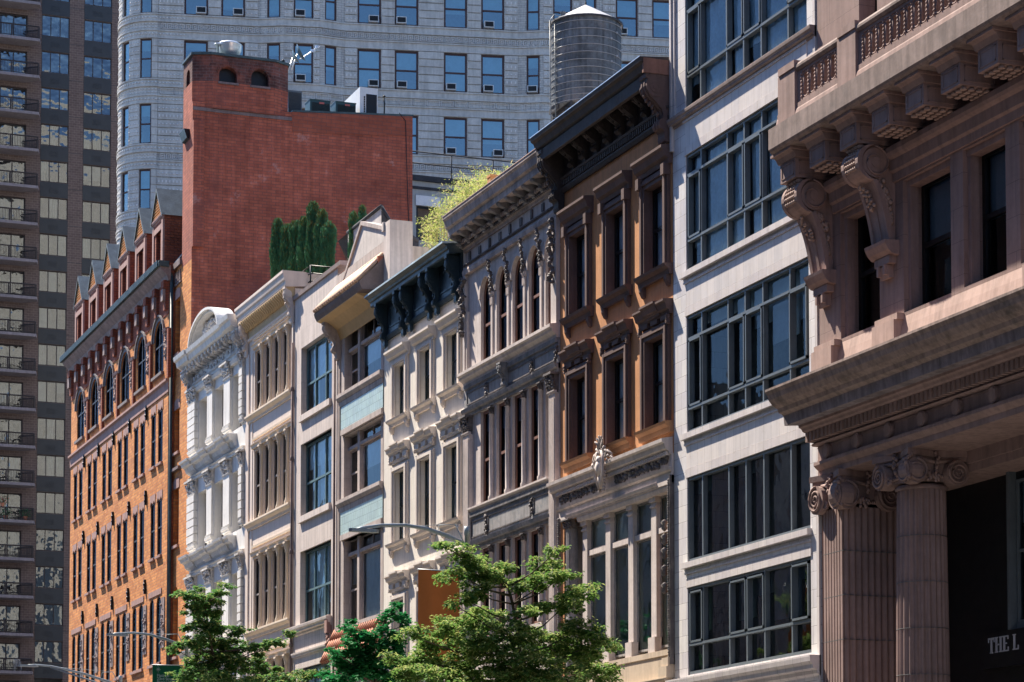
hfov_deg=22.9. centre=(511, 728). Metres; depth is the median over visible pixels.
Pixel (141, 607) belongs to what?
window
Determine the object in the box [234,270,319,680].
loft building
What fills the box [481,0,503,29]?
window
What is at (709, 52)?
window
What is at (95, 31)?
window
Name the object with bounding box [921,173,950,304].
window
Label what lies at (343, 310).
shop building
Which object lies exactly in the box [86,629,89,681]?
window
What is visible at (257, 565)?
window
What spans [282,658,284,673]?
window
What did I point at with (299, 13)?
air conditioner
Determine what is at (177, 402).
window
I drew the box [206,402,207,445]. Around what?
window
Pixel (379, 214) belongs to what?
hipped roof house
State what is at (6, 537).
window
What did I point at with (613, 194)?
window
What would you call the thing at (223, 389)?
window
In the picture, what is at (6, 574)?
window
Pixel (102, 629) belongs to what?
window
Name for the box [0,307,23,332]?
window
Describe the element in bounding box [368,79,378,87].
air conditioner
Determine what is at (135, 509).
window
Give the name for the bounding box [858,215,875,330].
window
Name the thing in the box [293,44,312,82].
window
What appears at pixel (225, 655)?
linden tree
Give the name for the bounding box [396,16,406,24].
air conditioner
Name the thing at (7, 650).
window
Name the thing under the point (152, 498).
window
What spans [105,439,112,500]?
window
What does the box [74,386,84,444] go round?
window
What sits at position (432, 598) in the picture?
street banner
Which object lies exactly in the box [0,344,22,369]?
window
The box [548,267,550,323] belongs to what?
window
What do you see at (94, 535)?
window
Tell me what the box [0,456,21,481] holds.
window
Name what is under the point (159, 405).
window
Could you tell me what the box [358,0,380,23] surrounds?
window
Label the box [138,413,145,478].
window
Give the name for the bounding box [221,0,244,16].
window
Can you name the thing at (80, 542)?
window
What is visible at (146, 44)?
window
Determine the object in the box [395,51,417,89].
window
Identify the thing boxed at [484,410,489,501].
window
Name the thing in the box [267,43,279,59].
window
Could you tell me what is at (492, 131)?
window
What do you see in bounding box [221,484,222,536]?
window
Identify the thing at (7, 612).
window
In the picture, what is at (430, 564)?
window
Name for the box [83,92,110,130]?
window
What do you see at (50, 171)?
window
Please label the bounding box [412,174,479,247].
rooftop house
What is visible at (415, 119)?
window
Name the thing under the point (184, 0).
window
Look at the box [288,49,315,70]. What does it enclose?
satellite dish
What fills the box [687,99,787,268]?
window
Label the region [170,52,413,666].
apartment building
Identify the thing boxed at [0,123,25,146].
window
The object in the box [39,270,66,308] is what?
window
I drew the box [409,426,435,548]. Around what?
window
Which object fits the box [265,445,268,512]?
window
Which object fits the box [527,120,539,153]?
window
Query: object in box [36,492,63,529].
window
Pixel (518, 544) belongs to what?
window
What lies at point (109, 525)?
window
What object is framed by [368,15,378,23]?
air conditioner
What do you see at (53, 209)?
window
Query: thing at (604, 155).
townhouse
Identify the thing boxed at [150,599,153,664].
window
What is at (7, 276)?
window
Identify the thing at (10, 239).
window
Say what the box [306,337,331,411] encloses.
window
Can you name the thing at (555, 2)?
window
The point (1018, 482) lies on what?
window
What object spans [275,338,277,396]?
window
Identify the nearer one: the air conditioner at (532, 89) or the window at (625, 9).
the air conditioner at (532, 89)
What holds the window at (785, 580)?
in the office building at (748, 564)
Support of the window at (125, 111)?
in the skyscraper
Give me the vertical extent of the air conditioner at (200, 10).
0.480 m
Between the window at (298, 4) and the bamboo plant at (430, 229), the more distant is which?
the window at (298, 4)
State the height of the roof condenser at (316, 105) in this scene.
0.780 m
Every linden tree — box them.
[164,580,329,681]
[377,539,624,681]
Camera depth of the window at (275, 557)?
111.12 m
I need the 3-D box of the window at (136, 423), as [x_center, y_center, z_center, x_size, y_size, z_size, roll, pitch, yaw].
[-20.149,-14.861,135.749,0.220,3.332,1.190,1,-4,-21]
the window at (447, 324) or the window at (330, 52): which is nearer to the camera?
the window at (447, 324)
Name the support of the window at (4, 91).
in the apartment tower
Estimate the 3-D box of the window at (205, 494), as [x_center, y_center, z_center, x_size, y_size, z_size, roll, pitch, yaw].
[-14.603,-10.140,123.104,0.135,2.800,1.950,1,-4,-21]
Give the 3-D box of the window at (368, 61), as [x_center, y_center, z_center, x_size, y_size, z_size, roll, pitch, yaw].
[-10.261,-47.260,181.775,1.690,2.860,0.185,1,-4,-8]
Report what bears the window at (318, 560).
in the office building at (314, 388)
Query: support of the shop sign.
attached to the bank building at (896, 141)
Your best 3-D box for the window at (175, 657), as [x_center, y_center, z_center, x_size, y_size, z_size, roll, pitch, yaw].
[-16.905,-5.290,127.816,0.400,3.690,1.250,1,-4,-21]
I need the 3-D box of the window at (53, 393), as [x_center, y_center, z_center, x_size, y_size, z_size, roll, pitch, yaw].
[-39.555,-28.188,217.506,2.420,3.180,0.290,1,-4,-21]
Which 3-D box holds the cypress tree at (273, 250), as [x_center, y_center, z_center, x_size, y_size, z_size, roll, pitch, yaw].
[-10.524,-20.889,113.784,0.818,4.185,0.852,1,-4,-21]
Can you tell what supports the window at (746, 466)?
in the office building at (748, 564)
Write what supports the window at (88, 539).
in the brick building at (116, 359)
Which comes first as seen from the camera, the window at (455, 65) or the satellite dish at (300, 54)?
the satellite dish at (300, 54)
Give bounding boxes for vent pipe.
[214,43,221,51]
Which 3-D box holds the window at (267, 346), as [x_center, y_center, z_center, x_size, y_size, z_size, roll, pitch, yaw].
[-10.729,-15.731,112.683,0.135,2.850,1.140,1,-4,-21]
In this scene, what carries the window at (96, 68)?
in the apartment tower
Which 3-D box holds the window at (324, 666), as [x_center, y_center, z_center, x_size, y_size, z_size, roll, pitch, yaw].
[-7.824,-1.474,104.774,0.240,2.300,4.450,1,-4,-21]
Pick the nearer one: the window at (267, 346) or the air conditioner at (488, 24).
the window at (267, 346)
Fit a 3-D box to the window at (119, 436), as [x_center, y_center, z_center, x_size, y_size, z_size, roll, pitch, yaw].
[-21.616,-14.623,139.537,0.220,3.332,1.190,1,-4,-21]
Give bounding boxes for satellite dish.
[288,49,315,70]
[291,45,319,70]
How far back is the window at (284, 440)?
110.10 m
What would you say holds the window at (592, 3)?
in the skyscraper
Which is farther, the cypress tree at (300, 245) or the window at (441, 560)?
the cypress tree at (300, 245)
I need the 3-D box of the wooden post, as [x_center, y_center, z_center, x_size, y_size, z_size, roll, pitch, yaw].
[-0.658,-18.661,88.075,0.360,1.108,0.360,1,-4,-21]
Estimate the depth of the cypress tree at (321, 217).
111.27 m
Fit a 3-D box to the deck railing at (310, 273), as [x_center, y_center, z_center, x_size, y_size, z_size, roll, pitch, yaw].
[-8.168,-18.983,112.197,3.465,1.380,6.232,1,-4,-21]
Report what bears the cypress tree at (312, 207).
in the roof deck
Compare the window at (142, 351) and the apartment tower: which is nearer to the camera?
the window at (142, 351)
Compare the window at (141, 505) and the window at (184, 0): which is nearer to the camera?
the window at (141, 505)
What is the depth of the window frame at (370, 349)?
100.32 m
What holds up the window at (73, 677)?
in the brick building at (116, 359)
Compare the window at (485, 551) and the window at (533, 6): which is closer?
the window at (485, 551)
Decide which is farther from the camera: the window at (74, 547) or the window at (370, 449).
the window at (74, 547)
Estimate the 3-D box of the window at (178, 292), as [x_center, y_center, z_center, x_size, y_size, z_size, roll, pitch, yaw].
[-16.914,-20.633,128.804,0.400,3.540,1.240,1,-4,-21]
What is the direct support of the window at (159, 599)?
in the brick building at (116, 359)
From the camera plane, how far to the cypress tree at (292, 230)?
112.65 m
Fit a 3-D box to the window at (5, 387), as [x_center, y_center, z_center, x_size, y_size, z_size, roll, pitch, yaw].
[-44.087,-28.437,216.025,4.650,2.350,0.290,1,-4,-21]
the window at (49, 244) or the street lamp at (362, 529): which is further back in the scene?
the window at (49, 244)
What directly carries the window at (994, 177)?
in the bank building at (896, 141)
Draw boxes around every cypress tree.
[268,217,282,279]
[277,223,290,272]
[286,219,298,270]
[296,215,306,271]
[304,200,319,272]
[312,208,328,272]
[319,220,337,272]
[347,211,358,259]
[358,204,366,220]
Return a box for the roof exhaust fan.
[219,40,241,54]
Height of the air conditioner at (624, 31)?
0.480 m
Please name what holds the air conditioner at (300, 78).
attached to the skyscraper
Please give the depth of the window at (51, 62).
219.28 m
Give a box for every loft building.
[173,307,245,681]
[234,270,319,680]
[442,148,560,678]
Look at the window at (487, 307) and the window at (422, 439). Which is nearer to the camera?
the window at (487, 307)
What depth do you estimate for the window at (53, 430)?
217.25 m
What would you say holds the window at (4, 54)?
in the apartment tower
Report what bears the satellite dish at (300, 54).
attached to the apartment building at (258, 157)
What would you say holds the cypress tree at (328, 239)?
in the roof deck
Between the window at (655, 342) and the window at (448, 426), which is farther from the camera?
the window at (448, 426)
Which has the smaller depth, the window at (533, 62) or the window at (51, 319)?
the window at (533, 62)
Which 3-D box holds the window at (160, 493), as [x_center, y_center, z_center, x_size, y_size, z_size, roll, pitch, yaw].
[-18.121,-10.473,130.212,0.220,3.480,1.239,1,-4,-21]
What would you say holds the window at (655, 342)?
in the townhouse at (604, 155)
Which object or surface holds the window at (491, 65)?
in the skyscraper
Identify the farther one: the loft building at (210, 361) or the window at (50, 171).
the window at (50, 171)
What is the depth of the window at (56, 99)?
219.06 m
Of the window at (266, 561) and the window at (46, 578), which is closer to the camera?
the window at (266, 561)
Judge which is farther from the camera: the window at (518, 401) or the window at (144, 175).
the window at (144, 175)
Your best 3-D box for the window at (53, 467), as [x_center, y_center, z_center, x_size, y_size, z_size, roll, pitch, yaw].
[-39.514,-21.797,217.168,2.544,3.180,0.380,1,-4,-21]
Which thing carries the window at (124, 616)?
in the brick building at (116, 359)
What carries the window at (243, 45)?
in the skyscraper
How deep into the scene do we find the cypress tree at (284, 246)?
113.18 m
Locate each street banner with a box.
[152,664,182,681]
[418,569,459,662]
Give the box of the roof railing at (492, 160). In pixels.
[413,151,515,177]
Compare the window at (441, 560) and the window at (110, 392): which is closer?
the window at (441, 560)
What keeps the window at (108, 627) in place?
in the brick building at (116, 359)
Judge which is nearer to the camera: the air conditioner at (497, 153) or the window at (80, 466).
the window at (80, 466)
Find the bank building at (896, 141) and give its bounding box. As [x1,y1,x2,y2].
[765,0,1023,681]
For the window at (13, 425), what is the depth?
216.25 m
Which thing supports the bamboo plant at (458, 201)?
on the townhouse at (416, 307)
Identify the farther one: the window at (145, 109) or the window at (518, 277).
the window at (145, 109)
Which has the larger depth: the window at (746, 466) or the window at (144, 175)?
the window at (144, 175)
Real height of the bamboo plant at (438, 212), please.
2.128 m
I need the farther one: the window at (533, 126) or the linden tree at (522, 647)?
the window at (533, 126)
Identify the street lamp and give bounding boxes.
[18,664,122,681]
[106,632,187,674]
[349,523,469,677]
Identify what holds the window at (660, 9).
in the skyscraper
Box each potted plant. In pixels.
[0,496,8,505]
[0,508,12,518]
[19,509,30,519]
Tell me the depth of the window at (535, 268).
82.68 m
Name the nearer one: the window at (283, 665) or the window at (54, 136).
the window at (283, 665)
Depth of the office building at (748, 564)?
69.15 m
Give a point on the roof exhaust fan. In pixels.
(230, 47)
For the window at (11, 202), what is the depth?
217.41 m
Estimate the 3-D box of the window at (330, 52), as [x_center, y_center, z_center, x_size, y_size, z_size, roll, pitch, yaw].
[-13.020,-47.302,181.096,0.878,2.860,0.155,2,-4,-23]
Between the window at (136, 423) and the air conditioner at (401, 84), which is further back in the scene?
the air conditioner at (401, 84)
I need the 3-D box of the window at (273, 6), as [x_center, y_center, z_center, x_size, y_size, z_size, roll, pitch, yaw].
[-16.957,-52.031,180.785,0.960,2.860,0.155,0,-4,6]
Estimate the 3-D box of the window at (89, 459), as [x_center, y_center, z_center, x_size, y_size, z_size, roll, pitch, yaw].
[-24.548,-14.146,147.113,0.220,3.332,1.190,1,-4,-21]
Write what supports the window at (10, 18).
in the apartment tower
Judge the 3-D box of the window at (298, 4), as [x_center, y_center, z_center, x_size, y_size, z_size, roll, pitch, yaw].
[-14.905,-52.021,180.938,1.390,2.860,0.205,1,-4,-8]
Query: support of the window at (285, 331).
in the loft building at (265, 315)
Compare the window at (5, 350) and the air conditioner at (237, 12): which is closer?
the air conditioner at (237, 12)
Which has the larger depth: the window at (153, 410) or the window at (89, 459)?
the window at (89, 459)
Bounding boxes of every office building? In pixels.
[285,260,347,681]
[665,0,822,681]
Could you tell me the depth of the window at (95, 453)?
145.82 m
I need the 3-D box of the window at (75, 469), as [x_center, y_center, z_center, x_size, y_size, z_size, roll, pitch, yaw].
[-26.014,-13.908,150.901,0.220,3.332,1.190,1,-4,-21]
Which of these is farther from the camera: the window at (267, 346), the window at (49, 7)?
the window at (49, 7)
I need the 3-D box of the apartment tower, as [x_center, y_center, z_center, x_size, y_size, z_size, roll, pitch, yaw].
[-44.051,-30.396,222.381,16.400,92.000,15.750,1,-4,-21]
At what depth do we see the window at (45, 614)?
216.25 m
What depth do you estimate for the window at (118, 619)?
139.14 m
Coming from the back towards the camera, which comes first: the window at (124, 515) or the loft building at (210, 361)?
the window at (124, 515)
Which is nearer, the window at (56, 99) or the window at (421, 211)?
the window at (421, 211)
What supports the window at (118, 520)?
in the brick building at (116, 359)
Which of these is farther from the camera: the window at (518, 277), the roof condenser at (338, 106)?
the roof condenser at (338, 106)
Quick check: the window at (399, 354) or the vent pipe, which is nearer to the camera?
the window at (399, 354)
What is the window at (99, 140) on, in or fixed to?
in the apartment tower
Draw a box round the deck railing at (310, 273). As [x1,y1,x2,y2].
[302,265,329,282]
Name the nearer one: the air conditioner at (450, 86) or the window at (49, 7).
the air conditioner at (450, 86)
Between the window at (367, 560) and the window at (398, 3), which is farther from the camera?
the window at (398, 3)
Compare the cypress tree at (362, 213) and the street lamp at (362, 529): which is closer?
the street lamp at (362, 529)
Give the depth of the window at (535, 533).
82.18 m
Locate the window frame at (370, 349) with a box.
[348,318,383,385]
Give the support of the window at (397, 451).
in the townhouse at (416, 307)
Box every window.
[0,13,26,36]
[0,49,26,73]
[0,86,25,110]
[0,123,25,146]
[0,159,24,183]
[0,196,24,220]
[0,233,24,257]
[0,270,23,294]
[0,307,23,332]
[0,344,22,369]
[0,381,22,406]
[0,418,21,444]
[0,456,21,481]
[0,493,20,519]
[0,530,20,556]
[0,568,19,594]
[0,605,19,632]
[0,643,19,670]
[34,641,62,678]
[35,529,63,566]
[35,566,63,603]
[35,603,62,640]
[36,455,64,492]
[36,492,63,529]
[37,381,65,418]
[37,418,64,455]
[38,307,65,344]
[38,344,65,381]
[39,197,67,234]
[39,233,66,271]
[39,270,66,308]
[40,124,67,161]
[40,160,67,198]
[41,51,68,89]
[41,87,68,125]
[42,0,69,16]
[42,15,69,52]
[70,543,76,603]
[71,465,77,523]
[72,635,74,681]
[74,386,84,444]
[76,461,82,519]
[76,540,81,600]
[78,633,80,681]
[82,165,109,202]
[82,201,109,238]
[82,237,109,273]
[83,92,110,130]
[83,128,110,166]
[84,0,111,22]
[84,20,111,58]
[84,56,110,94]
[84,534,90,595]
[85,454,91,513]
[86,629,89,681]
[88,373,99,433]
[90,531,96,593]
[91,451,96,510]
[92,627,94,680]
[99,525,105,588]
[100,443,106,503]
[101,622,103,681]
[102,360,114,421]
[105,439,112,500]
[105,522,111,585]
[107,620,109,679]
[114,515,121,580]
[115,431,121,493]
[116,615,119,676]
[118,346,130,408]
[120,512,127,576]
[121,427,128,489]
[122,172,127,211]
[122,612,125,674]
[123,42,129,81]
[123,107,128,146]
[124,0,125,16]
[131,418,138,482]
[131,505,137,571]
[133,608,136,670]
[134,331,146,395]
[137,501,144,568]
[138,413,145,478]
[139,169,150,207]
[139,604,142,668]
[140,39,151,77]
[140,104,150,142]
[141,0,151,12]
[148,494,155,562]
[149,405,155,471]
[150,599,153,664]
[151,315,164,381]
[154,489,162,558]
[155,399,163,466]
[157,596,160,661]
[170,597,177,660]
[171,478,179,549]
[172,399,179,456]
[173,288,180,357]
[184,0,207,14]
[184,41,207,66]
[205,494,206,545]
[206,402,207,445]
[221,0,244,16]
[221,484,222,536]
[222,389,223,435]
[240,43,244,55]
[255,559,258,627]
[256,450,259,517]
[257,350,259,408]
[264,555,267,624]
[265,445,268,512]
[266,344,268,402]
[267,0,279,17]
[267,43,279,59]
[273,550,276,621]
[274,440,276,508]
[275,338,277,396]
[282,547,284,618]
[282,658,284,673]
[283,435,285,503]
[284,331,285,390]
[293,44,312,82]
[294,0,312,18]
[305,542,330,621]
[305,663,330,681]
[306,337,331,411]
[306,431,331,512]
[325,0,335,20]
[325,46,335,85]
[347,528,382,620]
[348,418,382,493]
[357,49,380,87]
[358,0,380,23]
[383,341,409,434]
[384,439,409,557]
[384,570,409,657]
[395,0,417,25]
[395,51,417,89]
[408,325,435,421]
[408,560,435,655]
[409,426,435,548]
[413,116,417,154]
[416,206,437,241]
[434,308,462,407]
[435,412,462,537]
[435,550,462,667]
[444,0,466,27]
[444,53,466,91]
[444,117,466,155]
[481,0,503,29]
[481,55,503,93]
[481,119,503,157]
[483,548,489,635]
[484,279,490,358]
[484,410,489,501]
[499,270,506,350]
[499,402,505,494]
[499,542,505,626]
[515,258,522,341]
[515,394,521,488]
[515,536,522,618]
[527,0,539,30]
[527,56,539,94]
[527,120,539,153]
[532,247,539,332]
[532,386,537,481]
[532,530,538,623]
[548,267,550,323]
[553,0,571,19]
[556,195,593,338]
[558,338,593,473]
[586,0,595,8]
[593,170,632,319]
[594,318,632,457]
[616,0,637,36]
[630,144,672,299]
[632,298,673,443]
[652,0,668,37]
[686,0,806,106]
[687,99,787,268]
[687,257,808,431]
[688,437,810,560]
[689,556,811,674]
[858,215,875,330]
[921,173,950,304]
[982,145,1005,278]
[1016,478,1023,622]
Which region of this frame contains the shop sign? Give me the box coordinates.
[988,634,1018,653]
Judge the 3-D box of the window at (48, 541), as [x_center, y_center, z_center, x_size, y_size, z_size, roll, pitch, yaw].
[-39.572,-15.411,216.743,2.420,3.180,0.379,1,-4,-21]
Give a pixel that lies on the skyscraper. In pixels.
(429, 50)
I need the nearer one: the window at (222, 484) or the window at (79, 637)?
the window at (222, 484)
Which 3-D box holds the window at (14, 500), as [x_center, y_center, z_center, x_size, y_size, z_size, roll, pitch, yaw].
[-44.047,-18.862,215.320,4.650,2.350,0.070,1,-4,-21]
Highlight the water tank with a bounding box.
[548,2,622,120]
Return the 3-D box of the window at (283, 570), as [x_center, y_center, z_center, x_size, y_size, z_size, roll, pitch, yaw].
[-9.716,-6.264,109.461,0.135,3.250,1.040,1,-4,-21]
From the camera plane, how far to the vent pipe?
128.03 m
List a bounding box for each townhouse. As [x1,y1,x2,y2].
[364,241,465,681]
[530,55,674,681]
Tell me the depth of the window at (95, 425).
146.53 m
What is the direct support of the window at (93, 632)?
in the brick building at (116, 359)
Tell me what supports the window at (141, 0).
in the skyscraper
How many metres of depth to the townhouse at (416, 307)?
92.68 m
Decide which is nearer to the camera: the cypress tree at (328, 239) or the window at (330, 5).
the cypress tree at (328, 239)
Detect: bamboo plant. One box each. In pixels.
[415,202,451,247]
[429,188,473,240]
[441,171,476,212]
[450,162,500,203]
[471,167,499,190]
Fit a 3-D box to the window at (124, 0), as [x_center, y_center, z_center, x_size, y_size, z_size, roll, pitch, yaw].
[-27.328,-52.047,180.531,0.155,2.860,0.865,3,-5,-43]
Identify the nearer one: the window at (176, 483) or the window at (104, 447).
the window at (176, 483)
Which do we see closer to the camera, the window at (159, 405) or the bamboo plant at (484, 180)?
the bamboo plant at (484, 180)
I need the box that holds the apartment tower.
[0,0,118,681]
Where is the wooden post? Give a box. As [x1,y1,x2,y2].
[486,174,497,182]
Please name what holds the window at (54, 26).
in the apartment tower
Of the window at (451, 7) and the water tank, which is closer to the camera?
the water tank
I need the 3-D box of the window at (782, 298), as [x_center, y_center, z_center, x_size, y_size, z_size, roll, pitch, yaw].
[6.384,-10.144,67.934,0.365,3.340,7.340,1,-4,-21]
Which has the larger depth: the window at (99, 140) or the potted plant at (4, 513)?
the window at (99, 140)
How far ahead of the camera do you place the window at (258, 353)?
114.46 m
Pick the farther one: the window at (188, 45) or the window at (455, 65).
the window at (455, 65)
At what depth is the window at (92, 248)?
219.55 m
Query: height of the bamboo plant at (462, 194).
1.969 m
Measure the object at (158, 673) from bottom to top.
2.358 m
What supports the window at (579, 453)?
in the townhouse at (604, 155)
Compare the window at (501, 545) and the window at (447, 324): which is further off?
the window at (447, 324)
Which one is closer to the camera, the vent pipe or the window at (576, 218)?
the window at (576, 218)
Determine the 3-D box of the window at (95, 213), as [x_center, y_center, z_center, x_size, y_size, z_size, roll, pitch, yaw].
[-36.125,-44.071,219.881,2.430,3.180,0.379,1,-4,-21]
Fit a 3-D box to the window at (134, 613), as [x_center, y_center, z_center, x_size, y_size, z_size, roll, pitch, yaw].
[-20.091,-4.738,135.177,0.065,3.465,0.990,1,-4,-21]
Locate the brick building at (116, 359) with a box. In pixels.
[60,188,182,681]
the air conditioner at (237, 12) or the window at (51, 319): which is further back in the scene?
the window at (51, 319)
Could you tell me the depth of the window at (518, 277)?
84.11 m
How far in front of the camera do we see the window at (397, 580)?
94.33 m
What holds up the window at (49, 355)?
in the apartment tower
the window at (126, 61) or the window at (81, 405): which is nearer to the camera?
the window at (81, 405)
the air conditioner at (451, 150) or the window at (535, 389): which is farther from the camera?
the air conditioner at (451, 150)
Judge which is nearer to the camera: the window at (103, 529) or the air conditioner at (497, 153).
the window at (103, 529)
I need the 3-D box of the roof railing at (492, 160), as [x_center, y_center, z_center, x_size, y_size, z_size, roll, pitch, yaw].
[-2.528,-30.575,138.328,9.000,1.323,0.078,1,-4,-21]
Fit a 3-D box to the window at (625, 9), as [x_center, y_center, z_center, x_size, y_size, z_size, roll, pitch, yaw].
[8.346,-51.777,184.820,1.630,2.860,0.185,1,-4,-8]
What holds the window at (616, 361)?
in the townhouse at (604, 155)
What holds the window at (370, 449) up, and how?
in the shop building at (343, 310)
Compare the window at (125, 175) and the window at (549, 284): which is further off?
the window at (125, 175)
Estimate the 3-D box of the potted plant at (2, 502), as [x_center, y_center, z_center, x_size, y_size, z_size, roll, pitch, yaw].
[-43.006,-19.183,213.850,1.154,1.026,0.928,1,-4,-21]
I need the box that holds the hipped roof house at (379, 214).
[338,204,419,260]
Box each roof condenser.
[288,90,301,111]
[305,99,330,110]
[330,101,355,111]
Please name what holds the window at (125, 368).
in the brick building at (116, 359)
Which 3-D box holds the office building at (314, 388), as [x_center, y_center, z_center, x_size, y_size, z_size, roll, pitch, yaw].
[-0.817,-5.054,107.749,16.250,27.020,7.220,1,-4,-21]
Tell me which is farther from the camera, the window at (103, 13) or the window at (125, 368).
the window at (103, 13)
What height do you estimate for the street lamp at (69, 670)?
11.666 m
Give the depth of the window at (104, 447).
143.49 m
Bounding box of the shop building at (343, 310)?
[313,219,431,681]
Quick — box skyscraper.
[116,0,668,243]
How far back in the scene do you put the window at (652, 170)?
73.88 m
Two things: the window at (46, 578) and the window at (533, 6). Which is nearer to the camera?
the window at (533, 6)
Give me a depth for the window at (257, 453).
114.18 m
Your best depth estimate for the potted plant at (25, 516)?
214.37 m
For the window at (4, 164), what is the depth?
217.57 m
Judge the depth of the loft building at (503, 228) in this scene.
84.00 m
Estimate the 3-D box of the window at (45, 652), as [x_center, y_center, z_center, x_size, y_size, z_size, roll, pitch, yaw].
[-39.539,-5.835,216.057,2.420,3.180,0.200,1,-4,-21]
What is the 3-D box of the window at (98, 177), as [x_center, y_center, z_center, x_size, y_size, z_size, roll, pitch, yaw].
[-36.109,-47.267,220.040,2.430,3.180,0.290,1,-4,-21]
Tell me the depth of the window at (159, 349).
131.51 m
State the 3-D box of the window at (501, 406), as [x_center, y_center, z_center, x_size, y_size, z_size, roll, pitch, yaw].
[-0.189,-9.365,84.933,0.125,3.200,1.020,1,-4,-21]
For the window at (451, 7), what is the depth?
183.03 m
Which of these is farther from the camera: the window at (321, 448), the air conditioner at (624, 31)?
the air conditioner at (624, 31)
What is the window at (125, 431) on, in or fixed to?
in the brick building at (116, 359)
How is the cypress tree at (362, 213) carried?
on the office building at (314, 388)
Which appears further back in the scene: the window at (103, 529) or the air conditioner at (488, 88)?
the air conditioner at (488, 88)
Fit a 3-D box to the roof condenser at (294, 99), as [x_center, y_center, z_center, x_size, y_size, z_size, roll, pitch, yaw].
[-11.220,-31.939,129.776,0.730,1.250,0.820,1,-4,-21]
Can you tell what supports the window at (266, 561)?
in the loft building at (265, 315)
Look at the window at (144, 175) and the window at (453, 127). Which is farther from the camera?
the window at (453, 127)
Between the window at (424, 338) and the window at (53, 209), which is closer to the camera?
the window at (424, 338)
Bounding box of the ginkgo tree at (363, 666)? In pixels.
[314,600,412,681]
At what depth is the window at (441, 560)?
89.20 m
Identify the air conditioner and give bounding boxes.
[196,6,205,14]
[233,8,242,16]
[295,9,304,17]
[295,74,305,82]
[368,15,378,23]
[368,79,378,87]
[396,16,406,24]
[397,80,406,88]
[446,83,455,91]
[446,147,455,154]
[483,85,493,92]
[484,21,493,29]
[493,149,502,157]
[527,85,537,93]
[621,28,627,35]
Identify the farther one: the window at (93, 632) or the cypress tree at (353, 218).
the window at (93, 632)
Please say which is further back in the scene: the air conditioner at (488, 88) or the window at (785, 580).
the air conditioner at (488, 88)
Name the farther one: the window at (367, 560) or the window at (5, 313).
the window at (5, 313)
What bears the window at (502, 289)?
in the loft building at (503, 228)
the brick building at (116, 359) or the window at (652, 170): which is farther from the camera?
the brick building at (116, 359)
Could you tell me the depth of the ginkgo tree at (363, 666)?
81.60 m
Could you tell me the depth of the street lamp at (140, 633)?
103.98 m
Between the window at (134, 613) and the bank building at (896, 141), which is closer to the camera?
the bank building at (896, 141)

